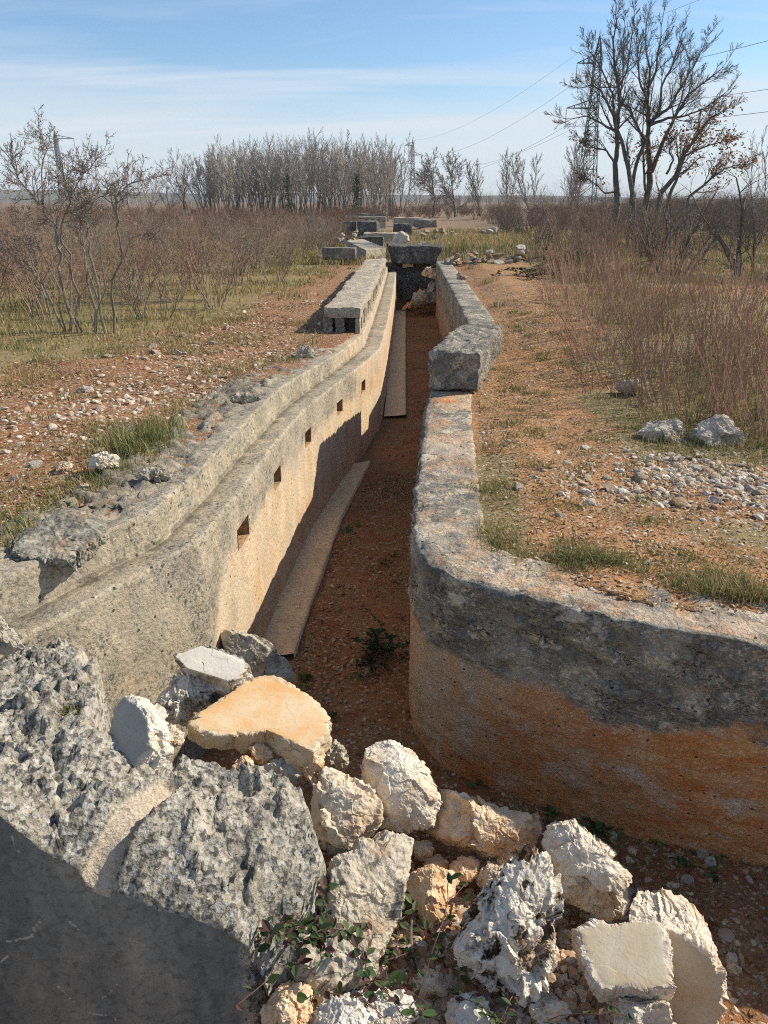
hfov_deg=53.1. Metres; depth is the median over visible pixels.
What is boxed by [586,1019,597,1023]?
loose stone
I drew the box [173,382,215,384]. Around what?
twig
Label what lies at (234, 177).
grove tree
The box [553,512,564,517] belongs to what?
loose stone
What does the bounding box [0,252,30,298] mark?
leafless shrub
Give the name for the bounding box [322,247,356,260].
concrete beam
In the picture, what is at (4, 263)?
leafless shrub
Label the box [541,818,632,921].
broken slab
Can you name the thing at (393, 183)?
grove tree
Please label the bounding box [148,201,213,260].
leafless shrub
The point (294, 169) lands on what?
grove tree
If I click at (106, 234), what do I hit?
leafless shrub
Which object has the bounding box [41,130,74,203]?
pylon
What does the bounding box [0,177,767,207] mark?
woods
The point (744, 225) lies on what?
leafless shrub
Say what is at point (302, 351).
concrete lump
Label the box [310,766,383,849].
angular rock
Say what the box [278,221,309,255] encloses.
leafless shrub
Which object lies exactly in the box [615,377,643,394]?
boulder
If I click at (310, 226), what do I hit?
leafless shrub
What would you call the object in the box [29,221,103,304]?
leafless shrub
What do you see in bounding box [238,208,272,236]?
leafless shrub
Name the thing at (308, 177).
grove tree
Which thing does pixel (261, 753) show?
rubble stone
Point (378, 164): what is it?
grove tree
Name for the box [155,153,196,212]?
grove tree
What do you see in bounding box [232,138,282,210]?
grove tree
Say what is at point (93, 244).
leafless shrub
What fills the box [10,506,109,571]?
rock
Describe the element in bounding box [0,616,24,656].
concrete lump
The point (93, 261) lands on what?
leafless shrub
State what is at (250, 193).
grove tree
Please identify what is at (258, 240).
leafless shrub
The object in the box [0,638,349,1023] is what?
broken concrete wall
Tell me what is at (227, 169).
grove tree
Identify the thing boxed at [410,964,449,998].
rubble stone
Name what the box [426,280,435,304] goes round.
rubble stone
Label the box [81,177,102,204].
grove tree
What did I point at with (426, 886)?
pointed rock
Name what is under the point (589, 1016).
loose stone
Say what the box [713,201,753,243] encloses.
leafless shrub
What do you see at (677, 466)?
loose stone
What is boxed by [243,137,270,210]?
grove tree
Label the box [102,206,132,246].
leafless shrub
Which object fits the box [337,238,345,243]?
loose stone
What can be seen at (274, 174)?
grove tree
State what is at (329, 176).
grove tree
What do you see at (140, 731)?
rock
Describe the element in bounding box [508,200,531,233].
leafless shrub
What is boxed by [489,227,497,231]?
loose stone
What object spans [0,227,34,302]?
leafless shrub
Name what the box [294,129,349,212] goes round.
grove tree
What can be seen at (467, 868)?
rubble stone
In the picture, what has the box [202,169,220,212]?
grove tree
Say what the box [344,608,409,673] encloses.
bramble
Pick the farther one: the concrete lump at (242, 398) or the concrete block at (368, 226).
the concrete block at (368, 226)
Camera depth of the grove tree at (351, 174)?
103.62 m
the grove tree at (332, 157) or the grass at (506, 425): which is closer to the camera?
the grass at (506, 425)
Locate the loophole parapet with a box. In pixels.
[323,258,385,333]
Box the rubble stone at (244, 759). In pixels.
[232,755,254,768]
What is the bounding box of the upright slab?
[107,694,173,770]
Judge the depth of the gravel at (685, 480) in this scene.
5.53 m
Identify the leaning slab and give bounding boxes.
[346,239,385,259]
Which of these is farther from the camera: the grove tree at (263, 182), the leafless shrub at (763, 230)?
the grove tree at (263, 182)
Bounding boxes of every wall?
[0,266,395,764]
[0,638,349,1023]
[358,236,383,246]
[363,232,397,242]
[388,263,435,308]
[393,217,421,225]
[407,389,767,865]
[413,218,436,227]
[435,261,495,340]
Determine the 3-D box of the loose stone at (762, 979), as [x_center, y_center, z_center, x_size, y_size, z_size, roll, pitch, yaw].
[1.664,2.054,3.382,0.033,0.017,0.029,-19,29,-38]
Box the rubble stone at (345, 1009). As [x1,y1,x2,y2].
[311,992,376,1023]
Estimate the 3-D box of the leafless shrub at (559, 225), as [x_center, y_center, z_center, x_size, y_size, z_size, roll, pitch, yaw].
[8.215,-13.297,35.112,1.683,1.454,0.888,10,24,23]
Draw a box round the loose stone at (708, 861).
[704,856,715,866]
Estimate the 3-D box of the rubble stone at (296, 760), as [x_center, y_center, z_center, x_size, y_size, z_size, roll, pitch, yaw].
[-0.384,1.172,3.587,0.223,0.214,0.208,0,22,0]
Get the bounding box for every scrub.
[0,202,374,235]
[314,184,767,235]
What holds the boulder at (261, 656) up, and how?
on the niched trench wall at (204, 547)
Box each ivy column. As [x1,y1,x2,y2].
[283,173,293,211]
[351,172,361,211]
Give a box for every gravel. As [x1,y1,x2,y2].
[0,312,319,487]
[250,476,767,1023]
[319,833,765,1023]
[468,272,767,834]
[531,445,767,542]
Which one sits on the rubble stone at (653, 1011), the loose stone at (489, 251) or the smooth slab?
the smooth slab
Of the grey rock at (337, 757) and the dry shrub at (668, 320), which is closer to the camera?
the grey rock at (337, 757)
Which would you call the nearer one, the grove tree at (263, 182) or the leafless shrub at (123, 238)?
the leafless shrub at (123, 238)
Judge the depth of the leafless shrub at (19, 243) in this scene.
17.94 m
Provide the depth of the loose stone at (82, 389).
7.37 m
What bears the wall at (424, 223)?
on the ground at (382, 450)
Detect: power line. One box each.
[408,127,563,177]
[410,84,572,155]
[419,37,598,139]
[565,111,767,126]
[593,41,765,79]
[649,89,767,103]
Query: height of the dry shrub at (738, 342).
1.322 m
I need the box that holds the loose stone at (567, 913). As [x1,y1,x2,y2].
[562,908,570,916]
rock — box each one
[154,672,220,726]
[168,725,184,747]
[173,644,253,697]
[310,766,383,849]
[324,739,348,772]
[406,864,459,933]
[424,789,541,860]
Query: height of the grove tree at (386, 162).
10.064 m
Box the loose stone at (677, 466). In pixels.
[671,464,681,468]
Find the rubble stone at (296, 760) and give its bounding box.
[281,749,325,783]
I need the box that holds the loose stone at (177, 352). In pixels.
[174,349,183,354]
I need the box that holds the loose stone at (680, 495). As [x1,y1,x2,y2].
[675,493,685,498]
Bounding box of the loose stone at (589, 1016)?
[583,1014,594,1020]
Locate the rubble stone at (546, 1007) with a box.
[527,992,571,1023]
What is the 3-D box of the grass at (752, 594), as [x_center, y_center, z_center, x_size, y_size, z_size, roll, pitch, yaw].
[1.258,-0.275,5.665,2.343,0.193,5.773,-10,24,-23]
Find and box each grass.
[0,232,345,418]
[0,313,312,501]
[0,330,332,553]
[56,703,80,715]
[277,226,677,265]
[450,263,767,571]
[459,391,767,609]
[505,231,767,480]
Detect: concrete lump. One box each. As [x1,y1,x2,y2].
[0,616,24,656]
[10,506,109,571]
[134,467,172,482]
[230,392,260,403]
[295,346,317,357]
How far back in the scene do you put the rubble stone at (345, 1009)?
2.73 m
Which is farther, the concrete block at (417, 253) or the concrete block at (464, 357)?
the concrete block at (417, 253)
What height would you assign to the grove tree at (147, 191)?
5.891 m
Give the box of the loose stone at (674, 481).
[669,478,678,484]
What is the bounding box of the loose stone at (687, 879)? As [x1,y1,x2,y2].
[680,874,693,885]
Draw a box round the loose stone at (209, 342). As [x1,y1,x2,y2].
[207,341,217,344]
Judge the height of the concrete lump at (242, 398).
0.126 m
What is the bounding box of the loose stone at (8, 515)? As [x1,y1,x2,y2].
[2,513,14,519]
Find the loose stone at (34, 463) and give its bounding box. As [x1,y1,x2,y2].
[28,460,42,468]
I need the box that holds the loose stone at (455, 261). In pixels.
[449,256,459,262]
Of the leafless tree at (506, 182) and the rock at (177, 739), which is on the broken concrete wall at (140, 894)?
the rock at (177, 739)
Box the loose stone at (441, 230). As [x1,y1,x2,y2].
[437,228,445,232]
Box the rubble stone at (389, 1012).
[350,987,419,1023]
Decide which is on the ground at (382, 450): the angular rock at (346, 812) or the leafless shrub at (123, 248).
the leafless shrub at (123, 248)
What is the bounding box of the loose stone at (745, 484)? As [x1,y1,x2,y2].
[741,482,752,487]
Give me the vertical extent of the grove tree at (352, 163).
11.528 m
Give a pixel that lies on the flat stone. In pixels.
(63, 466)
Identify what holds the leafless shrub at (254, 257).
on the ground at (382, 450)
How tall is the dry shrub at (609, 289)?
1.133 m
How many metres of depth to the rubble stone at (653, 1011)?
2.81 m
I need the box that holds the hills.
[0,190,766,202]
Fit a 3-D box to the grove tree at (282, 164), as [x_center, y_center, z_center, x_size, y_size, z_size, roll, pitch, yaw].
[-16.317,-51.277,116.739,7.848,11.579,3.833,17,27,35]
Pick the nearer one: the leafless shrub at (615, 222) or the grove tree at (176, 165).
the leafless shrub at (615, 222)
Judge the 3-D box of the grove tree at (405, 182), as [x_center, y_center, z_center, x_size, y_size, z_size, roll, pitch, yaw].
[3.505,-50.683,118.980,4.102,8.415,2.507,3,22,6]
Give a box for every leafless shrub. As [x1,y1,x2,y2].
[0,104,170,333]
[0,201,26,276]
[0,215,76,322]
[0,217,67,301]
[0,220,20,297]
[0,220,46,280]
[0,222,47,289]
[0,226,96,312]
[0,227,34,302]
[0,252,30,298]
[1,206,27,240]
[1,220,46,268]
[10,207,42,248]
[11,216,70,259]
[19,204,87,288]
[26,227,77,279]
[28,214,62,252]
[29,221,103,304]
[33,208,68,233]
[33,235,114,312]
[39,215,114,282]
[49,213,86,248]
[50,212,101,257]
[58,225,115,297]
[59,215,127,276]
[65,216,94,246]
[70,213,157,286]
[75,216,108,257]
[85,213,103,240]
[90,208,171,293]
[92,206,135,251]
[95,233,185,306]
[95,240,191,319]
[97,222,112,247]
[98,209,134,240]
[99,217,163,280]
[101,209,150,263]
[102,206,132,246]
[108,221,135,253]
[115,224,186,274]
[120,201,208,302]
[127,206,175,256]
[132,195,216,291]
[132,204,192,264]
[132,213,154,234]
[140,212,176,242]
[144,221,186,268]
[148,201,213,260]
[154,209,182,232]
[165,203,244,283]
[165,217,253,301]
[166,204,251,308]
[169,205,212,243]
[170,210,196,222]
[184,203,262,285]
[193,223,266,274]
[205,213,253,252]
[206,207,252,245]
[220,210,281,269]
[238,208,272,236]
[241,209,286,267]
[245,221,310,283]
[246,211,297,263]
[256,233,295,273]
[275,212,309,248]
[278,211,328,251]
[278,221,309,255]
[280,207,298,231]
[282,207,317,240]
[287,220,322,259]
[298,207,362,257]
[304,217,317,241]
[311,215,349,246]
[328,216,349,237]
[487,207,523,232]
[489,208,524,228]
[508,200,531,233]
[509,183,593,250]
[534,216,556,242]
[539,190,593,255]
[544,187,629,260]
[549,207,573,234]
[564,190,617,251]
[576,175,629,239]
[580,193,627,253]
[580,201,638,232]
[581,206,632,275]
[585,204,626,248]
[592,182,679,257]
[604,207,628,238]
[606,192,664,233]
[616,184,679,239]
[623,188,685,257]
[624,210,663,255]
[633,194,718,247]
[656,206,699,255]
[665,193,694,237]
[679,200,701,228]
[691,189,756,244]
[704,196,739,234]
[705,183,767,252]
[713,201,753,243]
[720,194,767,232]
[728,202,767,244]
[748,196,767,246]
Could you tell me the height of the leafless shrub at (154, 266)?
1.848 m
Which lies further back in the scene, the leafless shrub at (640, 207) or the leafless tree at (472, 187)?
the leafless tree at (472, 187)
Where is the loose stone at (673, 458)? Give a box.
[670,456,679,460]
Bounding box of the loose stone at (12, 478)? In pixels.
[7,473,17,481]
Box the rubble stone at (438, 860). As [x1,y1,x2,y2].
[423,854,448,869]
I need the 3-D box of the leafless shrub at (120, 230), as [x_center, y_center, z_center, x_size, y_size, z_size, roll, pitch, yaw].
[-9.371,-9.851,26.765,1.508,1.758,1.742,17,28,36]
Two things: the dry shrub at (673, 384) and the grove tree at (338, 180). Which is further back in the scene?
the grove tree at (338, 180)
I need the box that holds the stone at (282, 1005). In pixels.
[259,980,317,1023]
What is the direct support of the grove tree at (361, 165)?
on the ground at (382, 450)
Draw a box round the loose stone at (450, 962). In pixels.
[444,954,457,968]
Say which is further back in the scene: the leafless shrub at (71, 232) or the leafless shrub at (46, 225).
the leafless shrub at (46, 225)
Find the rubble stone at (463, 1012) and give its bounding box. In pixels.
[445,990,493,1023]
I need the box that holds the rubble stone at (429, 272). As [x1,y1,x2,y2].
[421,266,435,279]
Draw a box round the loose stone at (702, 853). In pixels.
[696,848,708,858]
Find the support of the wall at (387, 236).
on the ground at (382, 450)
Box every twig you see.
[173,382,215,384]
[410,910,420,968]
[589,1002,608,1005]
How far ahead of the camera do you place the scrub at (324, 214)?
52.15 m
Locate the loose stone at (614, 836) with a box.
[609,831,617,839]
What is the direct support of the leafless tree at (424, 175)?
on the ground at (382, 450)
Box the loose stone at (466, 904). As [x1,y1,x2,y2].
[464,900,470,907]
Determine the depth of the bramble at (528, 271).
18.18 m
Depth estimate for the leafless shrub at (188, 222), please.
29.91 m
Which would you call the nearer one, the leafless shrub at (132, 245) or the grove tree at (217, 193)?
the leafless shrub at (132, 245)
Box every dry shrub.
[513,220,631,275]
[522,234,641,304]
[528,228,631,294]
[529,247,664,321]
[538,274,701,373]
[539,221,644,285]
[546,256,694,347]
[551,299,716,397]
[568,275,767,420]
[569,244,728,331]
[582,218,679,273]
[583,231,706,293]
[592,254,766,378]
[596,238,722,311]
[606,336,767,424]
[661,257,767,373]
[671,230,767,320]
[671,277,767,400]
[672,233,767,302]
[694,323,767,438]
[694,347,767,446]
[699,251,767,350]
[703,284,767,386]
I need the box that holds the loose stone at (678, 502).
[669,497,687,507]
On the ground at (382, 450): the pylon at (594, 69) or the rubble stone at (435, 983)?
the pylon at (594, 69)
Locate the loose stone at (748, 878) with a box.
[745,874,753,883]
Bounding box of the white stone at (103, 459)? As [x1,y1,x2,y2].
[89,451,120,470]
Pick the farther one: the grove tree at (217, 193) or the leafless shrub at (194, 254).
the grove tree at (217, 193)
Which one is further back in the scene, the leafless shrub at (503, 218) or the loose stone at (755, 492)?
the leafless shrub at (503, 218)
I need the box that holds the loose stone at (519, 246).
[516,244,525,250]
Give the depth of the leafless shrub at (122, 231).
22.77 m
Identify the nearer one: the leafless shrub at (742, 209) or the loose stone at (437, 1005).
the loose stone at (437, 1005)
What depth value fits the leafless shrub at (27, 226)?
25.27 m
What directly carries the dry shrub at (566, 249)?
on the ground at (382, 450)
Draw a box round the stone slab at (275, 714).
[187,675,331,762]
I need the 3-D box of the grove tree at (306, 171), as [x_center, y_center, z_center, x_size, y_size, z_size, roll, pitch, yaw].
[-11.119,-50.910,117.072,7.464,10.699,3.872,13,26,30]
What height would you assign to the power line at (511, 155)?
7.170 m
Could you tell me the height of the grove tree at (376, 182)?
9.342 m
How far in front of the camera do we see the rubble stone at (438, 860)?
3.63 m
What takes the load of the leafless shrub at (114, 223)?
on the ground at (382, 450)
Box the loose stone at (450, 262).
[447,260,455,265]
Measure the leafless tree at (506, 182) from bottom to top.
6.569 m
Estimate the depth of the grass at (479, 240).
29.46 m
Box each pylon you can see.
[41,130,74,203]
[401,141,421,204]
[565,36,616,208]
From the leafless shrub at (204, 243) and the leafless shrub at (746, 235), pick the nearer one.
the leafless shrub at (204, 243)
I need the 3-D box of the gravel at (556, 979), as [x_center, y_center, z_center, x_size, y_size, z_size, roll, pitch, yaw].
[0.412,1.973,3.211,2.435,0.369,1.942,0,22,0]
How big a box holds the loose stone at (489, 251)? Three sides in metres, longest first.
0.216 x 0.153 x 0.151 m
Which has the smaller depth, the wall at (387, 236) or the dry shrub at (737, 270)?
the dry shrub at (737, 270)
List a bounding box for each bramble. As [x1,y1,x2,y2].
[236,872,461,1018]
[254,874,375,983]
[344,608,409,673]
[362,878,474,995]
[420,920,638,1023]
[490,259,568,280]
[528,235,584,269]
[564,232,609,261]
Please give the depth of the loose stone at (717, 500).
5.23 m
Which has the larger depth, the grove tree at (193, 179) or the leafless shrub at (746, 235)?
the grove tree at (193, 179)
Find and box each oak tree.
[544,0,654,241]
[607,0,743,242]
[647,92,767,243]
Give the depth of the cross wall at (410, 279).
24.20 m
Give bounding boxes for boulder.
[220,629,295,682]
[360,740,442,833]
[391,231,408,243]
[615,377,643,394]
[638,418,685,442]
[688,414,746,447]
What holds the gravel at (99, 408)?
on the ground at (382, 450)
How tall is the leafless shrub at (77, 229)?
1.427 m
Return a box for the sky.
[0,0,767,198]
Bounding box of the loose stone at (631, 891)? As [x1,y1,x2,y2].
[627,886,635,897]
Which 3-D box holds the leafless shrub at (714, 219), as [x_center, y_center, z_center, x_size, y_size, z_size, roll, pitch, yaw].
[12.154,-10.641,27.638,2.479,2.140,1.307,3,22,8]
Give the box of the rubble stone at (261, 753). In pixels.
[248,742,273,764]
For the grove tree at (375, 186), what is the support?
on the ground at (382, 450)
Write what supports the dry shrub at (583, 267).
on the ground at (382, 450)
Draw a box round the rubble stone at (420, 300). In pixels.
[409,289,428,308]
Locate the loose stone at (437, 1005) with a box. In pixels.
[432,998,443,1013]
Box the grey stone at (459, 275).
[456,271,467,279]
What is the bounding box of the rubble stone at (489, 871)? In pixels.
[476,861,503,888]
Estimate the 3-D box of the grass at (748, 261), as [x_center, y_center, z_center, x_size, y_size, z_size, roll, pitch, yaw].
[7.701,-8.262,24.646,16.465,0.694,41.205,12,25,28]
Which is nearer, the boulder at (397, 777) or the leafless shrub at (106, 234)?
the boulder at (397, 777)
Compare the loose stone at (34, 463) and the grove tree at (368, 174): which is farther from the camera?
the grove tree at (368, 174)
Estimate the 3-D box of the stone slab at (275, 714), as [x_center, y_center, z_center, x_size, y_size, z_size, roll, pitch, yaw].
[-0.586,1.005,3.699,0.680,0.234,0.472,0,22,0]
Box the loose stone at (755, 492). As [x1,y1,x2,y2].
[750,489,763,494]
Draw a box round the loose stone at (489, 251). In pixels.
[485,249,492,254]
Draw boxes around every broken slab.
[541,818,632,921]
[629,887,728,1023]
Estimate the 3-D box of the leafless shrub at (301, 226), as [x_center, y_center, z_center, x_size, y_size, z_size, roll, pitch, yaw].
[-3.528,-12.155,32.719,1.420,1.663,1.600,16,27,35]
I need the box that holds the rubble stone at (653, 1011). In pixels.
[607,997,676,1023]
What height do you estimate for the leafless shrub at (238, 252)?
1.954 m
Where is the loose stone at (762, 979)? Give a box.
[759,975,765,983]
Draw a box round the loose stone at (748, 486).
[745,484,755,489]
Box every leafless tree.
[408,147,443,216]
[432,147,471,216]
[464,158,483,212]
[497,147,521,215]
[504,151,544,215]
[560,135,601,220]
[564,141,588,204]
[741,125,767,237]
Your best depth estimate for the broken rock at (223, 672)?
3.81 m
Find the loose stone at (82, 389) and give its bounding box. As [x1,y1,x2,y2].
[76,386,85,392]
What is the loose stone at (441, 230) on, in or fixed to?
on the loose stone
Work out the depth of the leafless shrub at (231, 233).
26.88 m
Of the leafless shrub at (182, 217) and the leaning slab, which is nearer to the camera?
the leaning slab
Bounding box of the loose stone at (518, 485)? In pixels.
[514,482,522,489]
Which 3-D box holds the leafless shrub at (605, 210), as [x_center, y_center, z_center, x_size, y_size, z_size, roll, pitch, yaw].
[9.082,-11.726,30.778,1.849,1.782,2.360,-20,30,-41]
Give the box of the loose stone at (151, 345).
[147,343,156,347]
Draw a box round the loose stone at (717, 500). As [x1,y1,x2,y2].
[706,496,721,503]
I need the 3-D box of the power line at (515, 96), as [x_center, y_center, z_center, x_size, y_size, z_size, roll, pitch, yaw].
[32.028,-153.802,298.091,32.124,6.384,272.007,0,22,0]
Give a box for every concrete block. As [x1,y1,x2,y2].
[342,221,356,235]
[357,220,379,236]
[386,242,442,263]
[393,223,411,235]
[428,324,502,391]
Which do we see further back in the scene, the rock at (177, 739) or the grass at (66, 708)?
the rock at (177, 739)
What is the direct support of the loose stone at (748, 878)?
on the ground at (382, 450)
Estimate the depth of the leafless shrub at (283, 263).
18.11 m
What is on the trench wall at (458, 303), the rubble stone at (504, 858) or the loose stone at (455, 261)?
the loose stone at (455, 261)
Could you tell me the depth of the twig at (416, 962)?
3.15 m
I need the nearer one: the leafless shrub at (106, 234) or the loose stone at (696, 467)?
the loose stone at (696, 467)
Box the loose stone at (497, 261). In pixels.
[494,259,503,263]
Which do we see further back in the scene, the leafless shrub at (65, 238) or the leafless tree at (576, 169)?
the leafless tree at (576, 169)
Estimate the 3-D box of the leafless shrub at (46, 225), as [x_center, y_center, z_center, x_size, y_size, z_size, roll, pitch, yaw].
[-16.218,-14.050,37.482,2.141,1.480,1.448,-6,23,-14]
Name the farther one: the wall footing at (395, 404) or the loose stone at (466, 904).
the wall footing at (395, 404)
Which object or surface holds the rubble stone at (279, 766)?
on the rubble stone at (296, 760)
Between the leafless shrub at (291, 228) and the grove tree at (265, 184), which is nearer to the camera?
the leafless shrub at (291, 228)
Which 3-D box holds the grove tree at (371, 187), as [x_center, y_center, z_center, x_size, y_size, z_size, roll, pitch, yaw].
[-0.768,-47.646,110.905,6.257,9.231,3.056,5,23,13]
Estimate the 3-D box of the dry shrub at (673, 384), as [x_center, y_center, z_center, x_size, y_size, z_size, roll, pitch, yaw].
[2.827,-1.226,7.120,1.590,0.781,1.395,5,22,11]
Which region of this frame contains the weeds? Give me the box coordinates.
[293,267,728,925]
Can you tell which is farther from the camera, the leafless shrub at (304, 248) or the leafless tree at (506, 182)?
the leafless tree at (506, 182)
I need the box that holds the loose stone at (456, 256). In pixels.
[452,253,459,260]
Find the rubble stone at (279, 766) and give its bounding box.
[263,758,305,785]
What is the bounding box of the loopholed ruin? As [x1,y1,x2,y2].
[344,214,385,227]
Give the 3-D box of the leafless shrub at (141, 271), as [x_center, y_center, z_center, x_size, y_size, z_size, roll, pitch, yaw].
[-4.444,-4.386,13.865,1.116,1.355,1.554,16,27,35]
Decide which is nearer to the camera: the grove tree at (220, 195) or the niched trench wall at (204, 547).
the niched trench wall at (204, 547)
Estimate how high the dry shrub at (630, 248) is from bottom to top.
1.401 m
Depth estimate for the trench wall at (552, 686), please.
4.08 m
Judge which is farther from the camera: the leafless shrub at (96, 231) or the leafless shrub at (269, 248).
the leafless shrub at (96, 231)
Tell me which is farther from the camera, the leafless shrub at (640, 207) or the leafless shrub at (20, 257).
the leafless shrub at (640, 207)
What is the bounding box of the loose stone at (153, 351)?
[149,349,161,354]
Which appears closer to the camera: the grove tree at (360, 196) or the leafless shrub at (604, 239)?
the leafless shrub at (604, 239)
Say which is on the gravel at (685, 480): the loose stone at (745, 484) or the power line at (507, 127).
the loose stone at (745, 484)
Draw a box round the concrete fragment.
[293,830,413,1005]
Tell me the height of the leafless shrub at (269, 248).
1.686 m
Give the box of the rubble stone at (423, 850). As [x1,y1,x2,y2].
[413,840,434,861]
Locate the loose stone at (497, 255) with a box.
[492,253,504,257]
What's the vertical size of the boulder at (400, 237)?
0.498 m
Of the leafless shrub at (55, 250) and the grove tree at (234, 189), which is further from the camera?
the grove tree at (234, 189)
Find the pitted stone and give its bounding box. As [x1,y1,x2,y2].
[451,843,563,1010]
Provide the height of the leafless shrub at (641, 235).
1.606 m
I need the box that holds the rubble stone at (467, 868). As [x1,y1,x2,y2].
[449,855,480,886]
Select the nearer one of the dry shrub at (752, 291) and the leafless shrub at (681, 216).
the dry shrub at (752, 291)
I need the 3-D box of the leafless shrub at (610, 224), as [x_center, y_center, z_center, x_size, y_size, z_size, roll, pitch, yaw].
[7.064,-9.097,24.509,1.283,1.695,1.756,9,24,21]
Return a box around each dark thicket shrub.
[608,164,726,276]
[665,162,767,279]
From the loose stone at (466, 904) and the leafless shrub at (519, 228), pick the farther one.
the leafless shrub at (519, 228)
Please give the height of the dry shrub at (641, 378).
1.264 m
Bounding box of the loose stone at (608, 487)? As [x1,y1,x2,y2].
[604,483,615,491]
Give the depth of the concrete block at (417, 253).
23.67 m
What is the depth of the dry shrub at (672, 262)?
14.50 m
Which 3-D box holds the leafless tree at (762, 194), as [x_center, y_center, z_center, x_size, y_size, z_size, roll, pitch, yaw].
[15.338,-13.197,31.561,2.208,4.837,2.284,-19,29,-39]
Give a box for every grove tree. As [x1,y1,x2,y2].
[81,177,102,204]
[101,170,118,206]
[113,160,133,213]
[128,177,145,212]
[131,166,174,211]
[148,173,189,212]
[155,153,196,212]
[167,146,229,211]
[184,157,222,210]
[188,154,206,206]
[193,157,214,210]
[197,151,213,207]
[202,145,236,212]
[202,150,224,206]
[202,166,224,213]
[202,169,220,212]
[205,145,254,213]
[206,140,255,210]
[208,133,257,214]
[212,146,231,205]
[215,145,247,212]
[222,151,259,210]
[223,148,245,211]
[226,146,272,213]
[229,145,240,205]
[230,144,260,207]
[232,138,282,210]
[238,154,260,213]
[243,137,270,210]
[246,149,273,209]
[249,149,296,208]
[250,148,281,212]
[252,132,278,209]
[259,148,284,214]
[263,135,295,211]
[266,151,287,214]
[270,133,287,209]
[272,159,282,209]
[275,144,315,210]
[276,138,294,211]
[279,146,301,214]
[281,136,305,209]
[281,154,305,209]
[282,140,313,211]
[285,139,324,212]
[288,150,312,213]
[289,149,312,213]
[290,138,320,210]
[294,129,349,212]
[297,125,323,208]
[309,138,330,210]
[310,146,329,210]
[312,149,342,208]
[312,154,354,211]
[318,133,332,209]
[318,147,340,210]
[318,152,337,211]
[319,138,345,203]
[324,150,336,212]
[326,137,370,208]
[326,155,360,205]
[329,147,346,205]
[331,141,368,211]
[334,141,370,208]
[334,144,350,205]
[336,148,367,209]
[337,148,359,204]
[341,146,377,207]
[346,154,356,206]
[347,138,362,210]
[349,132,380,212]
[355,138,384,213]
[361,148,397,210]
[362,151,386,210]
[363,137,387,210]
[364,150,395,206]
[364,155,385,209]
[364,158,397,212]
[372,152,403,204]
[373,131,416,208]
[378,141,400,209]
[380,140,401,214]
[384,151,408,213]
[395,156,414,210]
[411,180,423,208]
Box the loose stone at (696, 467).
[692,464,701,471]
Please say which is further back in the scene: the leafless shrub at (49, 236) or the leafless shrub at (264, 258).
the leafless shrub at (49, 236)
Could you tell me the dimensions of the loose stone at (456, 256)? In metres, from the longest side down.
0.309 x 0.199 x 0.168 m
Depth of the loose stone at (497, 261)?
22.11 m
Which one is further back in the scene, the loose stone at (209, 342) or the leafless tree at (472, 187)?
the leafless tree at (472, 187)
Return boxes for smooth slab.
[571,918,676,1003]
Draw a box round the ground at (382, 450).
[0,202,767,1023]
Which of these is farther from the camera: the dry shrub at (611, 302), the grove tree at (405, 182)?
the grove tree at (405, 182)
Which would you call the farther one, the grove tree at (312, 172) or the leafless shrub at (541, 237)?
the grove tree at (312, 172)
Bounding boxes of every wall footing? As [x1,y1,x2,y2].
[264,460,369,657]
[384,311,405,415]
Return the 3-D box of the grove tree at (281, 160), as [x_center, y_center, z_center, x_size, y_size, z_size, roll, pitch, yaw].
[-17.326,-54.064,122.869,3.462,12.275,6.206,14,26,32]
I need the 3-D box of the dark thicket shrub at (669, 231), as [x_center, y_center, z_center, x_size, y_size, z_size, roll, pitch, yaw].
[6.286,-6.529,17.189,2.702,2.494,3.093,10,24,22]
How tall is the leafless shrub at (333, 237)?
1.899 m
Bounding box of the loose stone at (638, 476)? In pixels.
[633,472,647,481]
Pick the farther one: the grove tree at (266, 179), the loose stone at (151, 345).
the grove tree at (266, 179)
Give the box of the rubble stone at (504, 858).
[496,852,517,864]
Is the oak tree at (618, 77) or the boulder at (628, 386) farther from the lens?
the oak tree at (618, 77)
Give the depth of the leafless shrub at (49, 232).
28.18 m
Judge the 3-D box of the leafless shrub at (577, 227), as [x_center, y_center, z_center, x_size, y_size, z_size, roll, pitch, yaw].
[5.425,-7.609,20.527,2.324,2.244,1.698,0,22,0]
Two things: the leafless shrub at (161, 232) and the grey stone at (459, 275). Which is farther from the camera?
the leafless shrub at (161, 232)
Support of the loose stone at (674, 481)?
on the ground at (382, 450)
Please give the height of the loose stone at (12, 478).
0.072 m
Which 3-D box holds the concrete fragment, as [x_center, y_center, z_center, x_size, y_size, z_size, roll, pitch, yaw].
[-0.111,1.616,3.095,0.377,0.485,0.693,7,23,18]
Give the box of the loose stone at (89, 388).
[83,386,93,390]
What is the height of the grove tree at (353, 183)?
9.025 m

